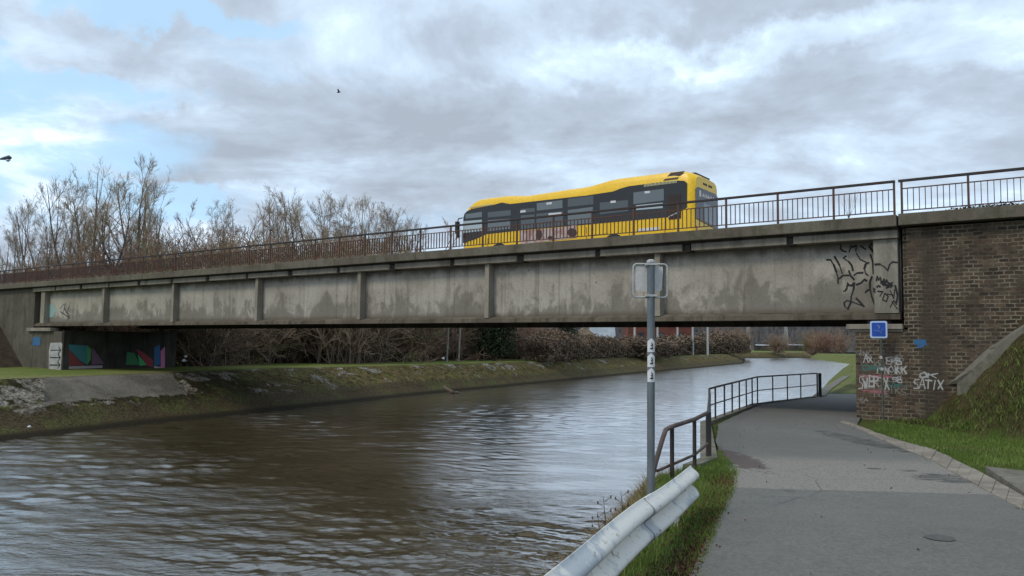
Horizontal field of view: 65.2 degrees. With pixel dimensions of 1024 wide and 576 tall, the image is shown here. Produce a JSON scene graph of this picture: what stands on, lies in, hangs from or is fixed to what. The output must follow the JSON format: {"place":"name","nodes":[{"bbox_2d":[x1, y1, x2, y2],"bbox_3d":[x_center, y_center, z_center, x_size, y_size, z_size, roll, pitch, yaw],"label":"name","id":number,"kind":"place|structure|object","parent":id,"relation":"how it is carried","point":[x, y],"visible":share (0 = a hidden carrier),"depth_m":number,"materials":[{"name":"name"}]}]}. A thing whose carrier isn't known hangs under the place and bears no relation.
{"place":"outdoors","nodes":[
{"label":"outdoors","id":0,"kind":"place"},
{"bbox_2d":[0,350,805,378],"bbox_3d":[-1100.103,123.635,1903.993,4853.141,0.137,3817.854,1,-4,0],"label":"meadow","id":1,"kind":"structure","parent":0,"point":[18,372],"depth_m":52.99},
{"bbox_2d":[0,327,21,367],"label":"earth slope","id":2,"kind":"structure","parent":1,"relation":"on","point":[8,357],"depth_m":52.89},
{"bbox_2d":[0,224,28,283],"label":"bare tree","id":3,"kind":"object","parent":1,"relation":"on","point":[13,242],"visible":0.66,"depth_m":78.39,"materials":[{"name":"brown plant"}]},
{"bbox_2d":[0,210,54,273],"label":"bare tree","id":4,"kind":"object","parent":1,"relation":"on","point":[13,250],"visible":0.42,"depth_m":83.05,"materials":[{"name":"brown plant"}]},
{"bbox_2d":[0,189,69,282],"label":"bare tree","id":5,"kind":"object","parent":1,"relation":"on","point":[38,224],"visible":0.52,"depth_m":78.39,"materials":[{"name":"brown plant"}]},
{"bbox_2d":[10,184,88,269],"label":"bare tree","id":6,"kind":"object","parent":1,"relation":"on","point":[69,230],"visible":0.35,"depth_m":84.40,"materials":[{"name":"brown plant"}]},
{"bbox_2d":[0,240,115,330],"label":"shrub","id":7,"kind":"object","parent":1,"relation":"on","point":[66,327],"visible":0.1,"depth_m":70.70,"materials":[{"name":"brown plant"}]},
{"bbox_2d":[2,233,121,330],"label":"shrub","id":8,"kind":"object","parent":1,"relation":"on","point":[65,259],"depth_m":75.52,"materials":[{"name":"brown plant"}]},
{"bbox_2d":[22,162,106,275],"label":"bare tree","id":9,"kind":"object","parent":1,"relation":"on","point":[49,209],"visible":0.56,"depth_m":77.76,"materials":[{"name":"brown plant"}]},
{"bbox_2d":[0,289,176,375],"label":"abutment","id":10,"kind":"object","parent":1,"relation":"on","point":[31,344],"visible":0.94,"depth_m":52.39,"materials":[{"name":"concrete"}]},
{"bbox_2d":[0,215,903,328],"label":"road bridge","id":11,"kind":"structure","parent":10,"relation":"on","point":[834,273],"depth_m":29.56,"materials":[{"name":"concrete"}]},
{"bbox_2d":[0,180,895,283],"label":"bridge railing","id":12,"kind":"object","parent":11,"relation":"on","point":[35,276],"visible":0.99,"depth_m":31.78,"materials":[{"name":"metal"}]},
{"bbox_2d":[455,171,717,247],"bbox_3d":[3.017,-2.808,36.562,12.297,3.620,2.850,-2,-5,36],"label":"city bus","id":13,"kind":"object","parent":11,"relation":"on","point":[672,187],"visible":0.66,"depth_m":34.57,"materials":[{"name":"yellow"}]},
{"bbox_2d":[46,160,158,278],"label":"bare tree","id":14,"kind":"object","parent":1,"relation":"on","point":[87,227],"visible":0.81,"depth_m":75.38,"materials":[{"name":"brown plant"}]},
{"bbox_2d":[65,152,171,277],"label":"bare tree","id":15,"kind":"object","parent":1,"relation":"on","point":[139,219],"visible":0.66,"depth_m":76.32,"materials":[{"name":"brown plant"}]},
{"bbox_2d":[48,218,209,331],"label":"shrub","id":16,"kind":"object","parent":1,"relation":"on","point":[107,328],"visible":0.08,"depth_m":70.02,"materials":[{"name":"brown plant"}]},
{"bbox_2d":[121,166,177,263],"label":"bare tree","id":17,"kind":"object","parent":1,"relation":"on","point":[154,187],"visible":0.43,"depth_m":82.10,"materials":[{"name":"brown plant"}]},
{"bbox_2d":[65,215,233,330],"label":"shrub","id":18,"kind":"object","parent":1,"relation":"on","point":[158,235],"visible":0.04,"depth_m":76.86,"materials":[{"name":"brown plant"}]},
{"bbox_2d":[133,214,242,256],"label":"bare tree","id":19,"kind":"object","parent":1,"relation":"on","point":[197,240],"visible":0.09,"depth_m":96.95,"materials":[{"name":"brown plant"}]},
{"bbox_2d":[104,231,274,371],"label":"shrub","id":20,"kind":"object","parent":1,"relation":"on","point":[185,269],"visible":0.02,"depth_m":74.14,"materials":[{"name":"brown plant"}]},
{"bbox_2d":[125,229,259,268],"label":"shrub","id":21,"kind":"object","parent":1,"relation":"on","point":[175,238],"depth_m":81.42,"materials":[{"name":"brown plant"}]},
{"bbox_2d":[125,230,265,362],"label":"shrub","id":22,"kind":"object","parent":1,"relation":"on","point":[199,253],"visible":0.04,"depth_m":69.84,"materials":[{"name":"brown plant"}]},
{"bbox_2d":[177,206,221,262],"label":"bare tree","id":23,"kind":"object","parent":1,"relation":"on","point":[188,230],"visible":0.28,"depth_m":97.49,"materials":[{"name":"brown plant"}]},
{"bbox_2d":[120,270,282,371],"bbox_3d":[-24.960,3.374,60.481,15.165,9.395,11.280,-3,-5,42],"label":"shrub","id":24,"kind":"object","parent":1,"relation":"on","point":[207,342],"visible":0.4,"depth_m":59.05,"materials":[{"name":"brown plant"}]},
{"bbox_2d":[107,218,302,269],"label":"shrub","id":25,"kind":"object","parent":1,"relation":"on","point":[208,244],"visible":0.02,"depth_m":79.23,"materials":[{"name":"brown plant"}]},
{"bbox_2d":[146,231,266,371],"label":"shrub","id":26,"kind":"object","parent":1,"relation":"on","point":[205,249],"visible":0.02,"depth_m":74.90,"materials":[{"name":"brown plant"}]},
{"bbox_2d":[155,227,283,263],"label":"shrub","id":27,"kind":"object","parent":1,"relation":"on","point":[239,245],"visible":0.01,"depth_m":80.06,"materials":[{"name":"brown plant"}]},
{"bbox_2d":[206,198,249,252],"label":"bare tree","id":28,"kind":"object","parent":1,"relation":"on","point":[228,223],"visible":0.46,"depth_m":92.78,"materials":[{"name":"brown plant"}]},
{"bbox_2d":[151,328,305,364],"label":"shrub","id":29,"kind":"object","parent":1,"relation":"on","point":[253,359],"visible":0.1,"depth_m":66.27,"materials":[{"name":"brown plant"}]},
{"bbox_2d":[174,198,288,251],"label":"bare tree","id":30,"kind":"object","parent":1,"relation":"on","point":[192,207],"visible":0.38,"depth_m":88.30,"materials":[{"name":"brown plant"}]},
{"bbox_2d":[153,241,317,365],"bbox_3d":[-21.753,1.505,62.767,12.972,10.414,15.798,-1,-5,26],"label":"shrub","id":31,"kind":"object","parent":1,"relation":"on","point":[247,340],"visible":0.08,"depth_m":63.99,"materials":[{"name":"brown plant"}]},
{"bbox_2d":[187,225,349,362],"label":"shrub","id":32,"kind":"object","parent":1,"relation":"on","point":[288,353],"visible":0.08,"depth_m":70.68,"materials":[{"name":"brown plant"}]},
{"bbox_2d":[237,328,305,362],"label":"shrub","id":33,"kind":"object","parent":1,"relation":"on","point":[275,338],"visible":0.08,"depth_m":68.43,"materials":[{"name":"brown plant"}]},
{"bbox_2d":[237,189,309,261],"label":"bare tree","id":34,"kind":"object","parent":1,"relation":"on","point":[277,225],"visible":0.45,"depth_m":86.39,"materials":[{"name":"brown plant"}]},
{"bbox_2d":[225,223,366,356],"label":"shrub","id":35,"kind":"object","parent":1,"relation":"on","point":[275,240],"visible":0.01,"depth_m":78.99,"materials":[{"name":"brown plant"}]},
{"bbox_2d":[262,185,333,246],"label":"bare tree","id":36,"kind":"object","parent":1,"relation":"on","point":[291,220],"visible":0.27,"depth_m":91.75,"materials":[{"name":"brown plant"}]},
{"bbox_2d":[272,328,324,362],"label":"shrub","id":37,"kind":"object","parent":1,"relation":"on","point":[299,347],"visible":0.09,"depth_m":71.40,"materials":[{"name":"brown plant"}]},
{"bbox_2d":[251,328,346,363],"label":"shrub","id":38,"kind":"object","parent":1,"relation":"on","point":[280,353],"visible":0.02,"depth_m":70.28,"materials":[{"name":"brown plant"}]},
{"bbox_2d":[233,224,372,362],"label":"shrub","id":39,"kind":"object","parent":1,"relation":"on","point":[287,260],"visible":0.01,"depth_m":74.91,"materials":[{"name":"brown plant"}]},
{"bbox_2d":[264,190,344,261],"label":"bare tree","id":40,"kind":"object","parent":1,"relation":"on","point":[293,224],"visible":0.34,"depth_m":86.81,"materials":[{"name":"brown plant"}]},
{"bbox_2d":[279,329,343,362],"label":"shrub","id":41,"kind":"object","parent":1,"relation":"on","point":[306,359],"visible":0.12,"depth_m":73.14,"materials":[{"name":"brown plant"}]},
{"bbox_2d":[283,188,357,259],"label":"bare tree","id":42,"kind":"object","parent":1,"relation":"on","point":[338,211],"visible":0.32,"depth_m":91.02,"materials":[{"name":"brown plant"}]},
{"bbox_2d":[258,223,383,364],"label":"shrub","id":43,"kind":"object","parent":1,"relation":"on","point":[352,337],"visible":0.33,"depth_m":70.70,"materials":[{"name":"brown plant"}]},
{"bbox_2d":[303,196,373,257],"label":"bare tree","id":44,"kind":"object","parent":1,"relation":"on","point":[319,219],"visible":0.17,"depth_m":92.56,"materials":[{"name":"brown plant"}]},
{"bbox_2d":[277,215,432,362],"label":"shrub","id":45,"kind":"object","parent":1,"relation":"on","point":[382,341],"visible":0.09,"depth_m":74.98,"materials":[{"name":"brown plant"}]},
{"bbox_2d":[328,197,398,256],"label":"bare tree","id":46,"kind":"object","parent":1,"relation":"on","point":[356,219],"visible":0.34,"depth_m":92.63,"materials":[{"name":"brown plant"}]},
{"bbox_2d":[331,193,410,256],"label":"bare tree","id":47,"kind":"object","parent":1,"relation":"on","point":[375,224],"visible":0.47,"depth_m":87.67,"materials":[{"name":"brown plant"}]},
{"bbox_2d":[311,224,448,365],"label":"shrub","id":48,"kind":"object","parent":1,"relation":"on","point":[406,353],"visible":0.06,"depth_m":80.64,"materials":[{"name":"brown plant"}]},
{"bbox_2d":[354,196,419,253],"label":"bare tree","id":49,"kind":"object","parent":1,"relation":"on","point":[365,202],"visible":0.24,"depth_m":95.66,"materials":[{"name":"brown plant"}]},
{"bbox_2d":[370,205,428,253],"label":"bare tree","id":50,"kind":"object","parent":1,"relation":"on","point":[415,223],"visible":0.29,"depth_m":94.06,"materials":[{"name":"brown plant"}]},
{"bbox_2d":[347,328,452,366],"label":"shrub","id":51,"kind":"object","parent":1,"relation":"on","point":[400,356],"visible":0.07,"depth_m":80.31,"materials":[{"name":"brown plant"}]},
{"bbox_2d":[359,209,463,252],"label":"bare tree","id":52,"kind":"object","parent":1,"relation":"on","point":[396,232],"visible":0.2,"depth_m":96.19,"materials":[{"name":"brown plant"}]},
{"bbox_2d":[352,328,502,366],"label":"shrub","id":53,"kind":"object","parent":1,"relation":"on","point":[432,351],"visible":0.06,"depth_m":85.18,"materials":[{"name":"brown plant"}]},
{"bbox_2d":[422,328,473,360],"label":"shrub","id":54,"kind":"object","parent":1,"relation":"on","point":[423,358],"visible":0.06,"depth_m":89.05,"materials":[{"name":"brown plant"}]},
{"bbox_2d":[427,328,477,360],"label":"shrub","id":55,"kind":"object","parent":1,"relation":"on","point":[453,340],"visible":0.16,"depth_m":90.03,"materials":[{"name":"brown plant"}]},
{"bbox_2d":[429,328,480,359],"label":"shrub","id":56,"kind":"object","parent":1,"relation":"on","point":[465,343],"visible":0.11,"depth_m":93.33,"materials":[{"name":"brown plant"}]},
{"bbox_2d":[450,328,527,360],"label":"shrub","id":57,"kind":"object","parent":1,"relation":"on","point":[480,356],"visible":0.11,"depth_m":95.54,"materials":[{"name":"brown plant"}]},
{"bbox_2d":[465,328,528,360],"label":"ivy tree","id":58,"kind":"object","parent":1,"relation":"on","point":[493,338],"visible":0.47,"depth_m":90.82,"materials":[{"name":"green plant"}]},
{"bbox_2d":[465,328,539,359],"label":"shrub","id":59,"kind":"object","parent":1,"relation":"on","point":[513,346],"visible":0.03,"depth_m":100.66,"materials":[{"name":"brown plant"}]},
{"bbox_2d":[488,328,557,359],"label":"shrub","id":60,"kind":"object","parent":1,"relation":"on","point":[514,356],"visible":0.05,"depth_m":102.94,"materials":[{"name":"brown plant"}]},
{"bbox_2d":[509,328,554,361],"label":"shrub","id":61,"kind":"object","parent":1,"relation":"on","point":[519,357],"visible":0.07,"depth_m":105.11,"materials":[{"name":"brown plant"}]},
{"bbox_2d":[523,328,573,361],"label":"hedge shrub","id":62,"kind":"object","parent":1,"relation":"on","point":[557,340],"visible":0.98,"depth_m":94.51,"materials":[{"name":"brown plant"}]},
{"bbox_2d":[555,331,586,360],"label":"hedge shrub","id":63,"kind":"object","parent":1,"relation":"on","point":[576,339],"visible":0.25,"depth_m":105.25,"materials":[{"name":"brown plant"}]},
{"bbox_2d":[572,336,598,358],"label":"hedge shrub","id":64,"kind":"object","parent":1,"relation":"on","point":[588,348],"visible":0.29,"depth_m":113.15,"materials":[{"name":"brown plant"}]},
{"bbox_2d":[580,333,611,358],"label":"hedge shrub","id":65,"kind":"object","parent":1,"relation":"on","point":[600,342],"visible":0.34,"depth_m":120.09,"materials":[{"name":"brown plant"}]},
{"bbox_2d":[589,327,615,338],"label":"house","id":66,"kind":"structure","parent":1,"relation":"on","point":[608,331],"depth_m":200.41,"materials":[{"name":"stone"}]},
{"bbox_2d":[592,333,624,357],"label":"hedge shrub","id":67,"kind":"object","parent":1,"relation":"on","point":[612,340],"visible":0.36,"depth_m":127.48,"materials":[{"name":"brown plant"}]},
{"bbox_2d":[611,339,636,357],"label":"hedge shrub","id":68,"kind":"object","parent":1,"relation":"on","point":[626,348],"visible":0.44,"depth_m":133.72,"materials":[{"name":"brown plant"}]},
{"bbox_2d":[617,335,646,357],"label":"hedge shrub","id":69,"kind":"object","parent":1,"relation":"on","point":[635,338],"visible":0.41,"depth_m":139.72,"materials":[{"name":"brown plant"}]},
{"bbox_2d":[625,337,674,357],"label":"hedge shrub","id":70,"kind":"object","parent":1,"relation":"on","point":[659,348],"visible":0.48,"depth_m":143.75,"materials":[{"name":"brown plant"}]},
{"bbox_2d":[623,327,691,338],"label":"house","id":71,"kind":"structure","parent":1,"relation":"on","point":[641,331],"depth_m":209.77,"materials":[{"name":"red brick"}]},
{"bbox_2d":[660,339,685,355],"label":"hedge shrub","id":72,"kind":"object","parent":1,"relation":"on","point":[676,348],"visible":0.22,"depth_m":166.68,"materials":[{"name":"brown plant"}]},
{"bbox_2d":[655,334,698,354],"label":"hedge shrub","id":73,"kind":"object","parent":1,"relation":"on","point":[686,339],"visible":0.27,"depth_m":181.86,"materials":[{"name":"brown plant"}]},
{"bbox_2d":[673,333,711,354],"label":"hedge shrub","id":74,"kind":"object","parent":1,"relation":"on","point":[699,340],"visible":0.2,"depth_m":198.69,"materials":[{"name":"brown plant"}]},
{"bbox_2d":[695,337,723,353],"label":"hedge shrub","id":75,"kind":"object","parent":1,"relation":"on","point":[713,349],"visible":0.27,"depth_m":216.93,"materials":[{"name":"brown plant"}]},
{"bbox_2d":[694,331,736,353],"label":"hedge shrub","id":76,"kind":"object","parent":1,"relation":"on","point":[724,339],"visible":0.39,"depth_m":232.88,"materials":[{"name":"brown plant"}]},
{"bbox_2d":[718,331,746,353],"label":"hedge shrub","id":77,"kind":"object","parent":1,"relation":"on","point":[736,337],"visible":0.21,"depth_m":251.12,"materials":[{"name":"brown plant"}]},
{"bbox_2d":[724,327,755,350],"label":"shrub","id":78,"kind":"object","parent":1,"relation":"on","point":[752,337],"visible":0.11,"depth_m":297.93,"materials":[{"name":"brown plant"}]},
{"bbox_2d":[789,330,833,353],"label":"shrub","id":79,"kind":"object","parent":1,"relation":"on","point":[805,344],"visible":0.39,"depth_m":378.15,"materials":[{"name":"brown plant"}]},
{"bbox_2d":[799,327,849,353],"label":"shrub","id":80,"kind":"object","parent":1,"relation":"on","point":[821,345],"visible":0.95,"depth_m":357.79,"materials":[{"name":"brown plant"}]},
{"bbox_2d":[823,330,854,352],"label":"shrub","id":81,"kind":"object","parent":1,"relation":"on","point":[843,345],"visible":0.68,"depth_m":397.57,"materials":[{"name":"brown plant"}]},
{"bbox_2d":[0,352,812,440],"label":"river bank","id":82,"kind":"structure","parent":0,"point":[48,406],"depth_m":47.98,"materials":[{"name":"plant"}]},
{"bbox_2d":[735,333,750,353],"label":"hedge shrub","id":83,"kind":"object","parent":82,"relation":"on","point":[747,348],"visible":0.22,"depth_m":263.21,"materials":[{"name":"brown plant"}]},
{"bbox_2d":[761,332,797,357],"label":"shrub","id":84,"kind":"object","parent":82,"relation":"on","point":[775,346],"visible":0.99,"depth_m":328.16,"materials":[{"name":"brown plant"}]},
{"bbox_2d":[0,358,848,575],"bbox_3d":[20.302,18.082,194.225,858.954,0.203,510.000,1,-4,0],"label":"river","id":85,"kind":"structure","parent":0,"point":[506,481],"depth_m":23.18,"materials":[{"name":"liquid"}]},
{"bbox_2d":[0,0,1023,273],"label":"sky","id":86,"kind":"structure","parent":0,"point":[441,108],"materials":[{"name":"grey"}]},
{"bbox_2d":[523,465,680,575],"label":"dry grass","id":87,"kind":"structure","parent":0,"point":[638,492],"depth_m":9.04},
{"bbox_2d":[530,327,855,351],"bbox_3d":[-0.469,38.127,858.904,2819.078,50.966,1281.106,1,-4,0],"label":"hills","id":88,"kind":"structure","parent":0,"point":[760,333],"depth_m":708.42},
{"bbox_2d":[622,317,1023,575],"bbox_3d":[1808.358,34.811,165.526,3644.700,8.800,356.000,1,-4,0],"label":"ground","id":89,"kind":"structure","parent":0,"point":[849,370],"depth_m":18.59,"materials":[{"name":"green plant"}]},
{"bbox_2d":[544,465,699,575],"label":"guardrail","id":90,"kind":"object","parent":89,"relation":"on","point":[617,545],"visible":0.92,"depth_m":5.37,"materials":[{"name":"metal"}]},
{"bbox_2d":[632,259,667,494],"bbox_3d":[1.312,1.215,7.548,0.343,2.979,0.112,1,-4,0],"label":"sign post","id":91,"kind":"object","parent":89,"relation":"on","point":[648,276],"visible":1,"depth_m":7.56,"materials":[{"name":"metal"}]},
{"bbox_2d":[618,450,739,575],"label":"grass","id":92,"kind":"structure","parent":89,"relation":"on","point":[715,466],"depth_m":7.36,"materials":[{"name":"plant"}]},
{"bbox_2d":[655,411,708,479],"bbox_3d":[2.362,2.700,10.924,0.202,1.820,3.021,-1,-5,28],"label":"river railing","id":93,"kind":"object","parent":89,"relation":"on","point":[671,427],"visible":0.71,"depth_m":10.20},
{"bbox_2d":[631,470,735,575],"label":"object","id":94,"kind":"object","parent":89,"relation":"on","point":[679,567],"visible":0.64,"depth_m":6.64,"materials":[{"name":"plant"}]},
{"bbox_2d":[683,396,819,468],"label":"retaining wall","id":95,"kind":"structure","parent":89,"relation":"on","point":[720,417],"depth_m":18.08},
{"bbox_2d":[706,373,821,455],"bbox_3d":[7.281,3.355,23.380,1.716,1.200,23.621,-1,-4,25],"label":"river railing","id":96,"kind":"object","parent":95,"relation":"on","point":[709,405],"visible":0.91,"depth_m":24.14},
{"bbox_2d":[813,376,847,395],"bbox_3d":[18.530,5.773,46.543,1.087,0.536,29.097,-1,-4,25],"label":"bank edge","id":97,"kind":"object","parent":89,"relation":"on","point":[827,389],"visible":0.81,"depth_m":42.55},
{"bbox_2d":[846,320,909,420],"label":"brick pier","id":98,"kind":"structure","parent":89,"relation":"on","point":[895,353],"depth_m":22.09,"materials":[{"name":"brick"}]},
{"bbox_2d":[870,321,887,420],"bbox_3d":[9.980,2.332,21.709,0.435,2.870,0.078,-2,-5,36],"label":"street sign","id":99,"kind":"object","parent":89,"relation":"on","point":[878,329],"visible":0.94,"depth_m":21.72,"materials":[{"name":"blue"}]},
{"bbox_2d":[841,420,1023,509],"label":"kerb strip","id":100,"kind":"object","parent":89,"relation":"on","point":[989,484],"visible":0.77,"depth_m":11.32,"materials":[{"name":"concrete"}]},
{"bbox_2d":[874,334,1023,468],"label":"grass","id":101,"kind":"structure","parent":89,"relation":"on","point":[916,434],"depth_m":16.33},
{"bbox_2d":[894,342,1023,434],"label":"moss","id":102,"kind":"object","parent":89,"relation":"on","point":[931,424],"visible":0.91,"depth_m":18.08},
{"bbox_2d":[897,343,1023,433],"bbox_3d":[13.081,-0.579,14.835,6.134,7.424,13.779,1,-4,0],"label":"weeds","id":103,"kind":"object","parent":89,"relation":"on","point":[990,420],"visible":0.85,"depth_m":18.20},
{"bbox_2d":[898,204,1023,419],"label":"brick wall","id":104,"kind":"structure","parent":89,"relation":"on","point":[963,278],"depth_m":21.16,"materials":[{"name":"brick"}]},
{"bbox_2d":[898,167,1023,213],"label":"bridge railing","id":105,"kind":"object","parent":104,"relation":"on","point":[901,181],"visible":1,"depth_m":21.14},
{"bbox_2d":[947,325,1023,394],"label":"paved slope","id":106,"kind":"structure","parent":89,"relation":"on","point":[970,374],"depth_m":20.27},
{"bbox_2d":[690,379,1023,575],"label":"cycle path","id":107,"kind":"structure","parent":0,"point":[869,522],"depth_m":8.14,"materials":[{"name":"asphalt"}]},
{"bbox_2d":[924,534,955,540],"bbox_3d":[3.645,2.127,6.819,0.240,0.001,0.240,1,-4,0],"label":"drain cover","id":108,"kind":"object","parent":107,"relation":"on","point":[939,537],"visible":1,"depth_m":6.82,"materials":[{"name":"metal"}]},
{"bbox_2d":[985,466,1023,495],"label":"side pavement","id":109,"kind":"structure","parent":0,"point":[1013,479],"depth_m":10.28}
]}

